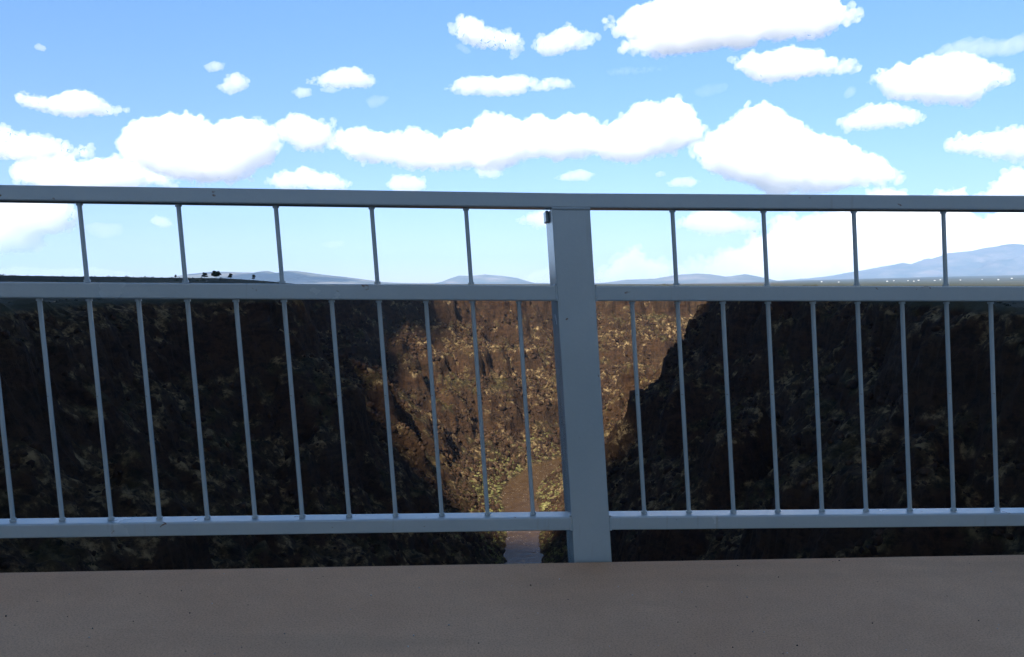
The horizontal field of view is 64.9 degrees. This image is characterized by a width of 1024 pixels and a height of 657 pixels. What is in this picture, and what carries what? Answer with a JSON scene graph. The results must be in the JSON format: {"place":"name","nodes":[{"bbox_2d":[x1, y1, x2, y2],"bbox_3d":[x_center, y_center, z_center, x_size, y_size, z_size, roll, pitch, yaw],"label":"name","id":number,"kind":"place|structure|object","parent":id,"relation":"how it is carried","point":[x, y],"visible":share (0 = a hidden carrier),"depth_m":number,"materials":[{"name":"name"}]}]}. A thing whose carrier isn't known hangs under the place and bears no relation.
{"place":"outdoors","nodes":[
{"label":"outdoors","id":0,"kind":"place"},
{"bbox_2d":[167,271,433,283],"bbox_3d":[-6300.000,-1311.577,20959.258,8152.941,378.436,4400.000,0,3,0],"label":"mountains","id":1,"kind":"structure","parent":0,"point":[296,277],"depth_m":19779.22,"materials":[{"name":"blue stone"}]},
{"bbox_2d":[434,274,547,283],"bbox_3d":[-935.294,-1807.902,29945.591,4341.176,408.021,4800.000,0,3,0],"label":"mountains","id":2,"kind":"structure","parent":0,"point":[484,278],"depth_m":28321.99,"materials":[{"name":"blue stone"}]},
{"bbox_2d":[0,275,1023,572],"bbox_3d":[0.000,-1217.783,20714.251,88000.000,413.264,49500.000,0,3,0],"label":"ground","id":3,"kind":"structure","parent":0,"point":[26,413],"depth_m":373.96,"materials":[{"name":"brown stone"}]},
{"bbox_2d":[0,274,290,283],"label":"sagebrush","id":4,"kind":"object","parent":3,"relation":"on","point":[146,277],"visible":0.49,"depth_m":656.01,"materials":[{"name":"green plant"}]},
{"bbox_2d":[211,271,220,276],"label":"juniper tree","id":5,"kind":"object","parent":3,"relation":"on","point":[215,273],"visible":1,"depth_m":859.43,"materials":[{"name":"green plant"}]},
{"bbox_2d":[450,432,566,563],"bbox_3d":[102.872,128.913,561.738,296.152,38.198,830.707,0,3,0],"label":"riverside brush","id":6,"kind":"object","parent":3,"relation":"on","point":[493,548],"visible":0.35,"depth_m":645.20,"materials":[{"name":"green plant"}]},
{"bbox_2d":[0,300,1023,570],"bbox_3d":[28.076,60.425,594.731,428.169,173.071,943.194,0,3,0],"label":"scree","id":7,"kind":"structure","parent":3,"relation":"on","point":[648,374],"depth_m":538.93,"materials":[{"name":"brown stone"}]},
{"bbox_2d":[4,299,1023,565],"bbox_3d":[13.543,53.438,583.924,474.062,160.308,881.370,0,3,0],"label":"scrub","id":8,"kind":"object","parent":3,"relation":"on","point":[428,477],"visible":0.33,"depth_m":340.78,"materials":[{"name":"green plant"}]},
{"bbox_2d":[0,555,1023,656],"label":"sidewalk","id":9,"kind":"structure","parent":0,"point":[932,606],"depth_m":2.58,"materials":[{"name":"concrete"}]},
{"bbox_2d":[5,560,998,653],"bbox_3d":[0.180,0.903,2.551,4.485,0.009,0.917,0,3,-3],"label":"grit","id":10,"kind":"object","parent":9,"relation":"on","point":[449,624],"visible":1,"depth_m":2.53,"materials":[{"name":"grey gravel"}]},
{"bbox_2d":[0,185,1023,562],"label":"bridge railing","id":11,"kind":"object","parent":9,"relation":"on","point":[586,519],"visible":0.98,"depth_m":3.00,"materials":[{"name":"grey metal"}]},
{"bbox_2d":[0,0,1023,282],"label":"sky","id":12,"kind":"structure","parent":0,"point":[801,97],"materials":[{"name":"blue"}]},
{"bbox_2d":[501,457,561,563],"bbox_3d":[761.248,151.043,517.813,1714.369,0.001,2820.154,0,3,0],"label":"river","id":13,"kind":"structure","parent":0,"point":[522,547],"depth_m":649.50,"materials":[{"name":"liquid"}]},
{"bbox_2d":[595,274,776,283],"bbox_3d":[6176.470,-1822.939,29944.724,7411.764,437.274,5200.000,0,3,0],"label":"mountains","id":14,"kind":"structure","parent":0,"point":[697,278],"depth_m":28467.24,"materials":[{"name":"blue stone"}]},
{"bbox_2d":[780,244,1023,280],"bbox_3d":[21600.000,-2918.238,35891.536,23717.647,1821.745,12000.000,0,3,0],"label":"mountains","id":15,"kind":"structure","parent":0,"point":[1006,259],"depth_m":33963.91,"materials":[{"name":"blue stone"}]}
]}

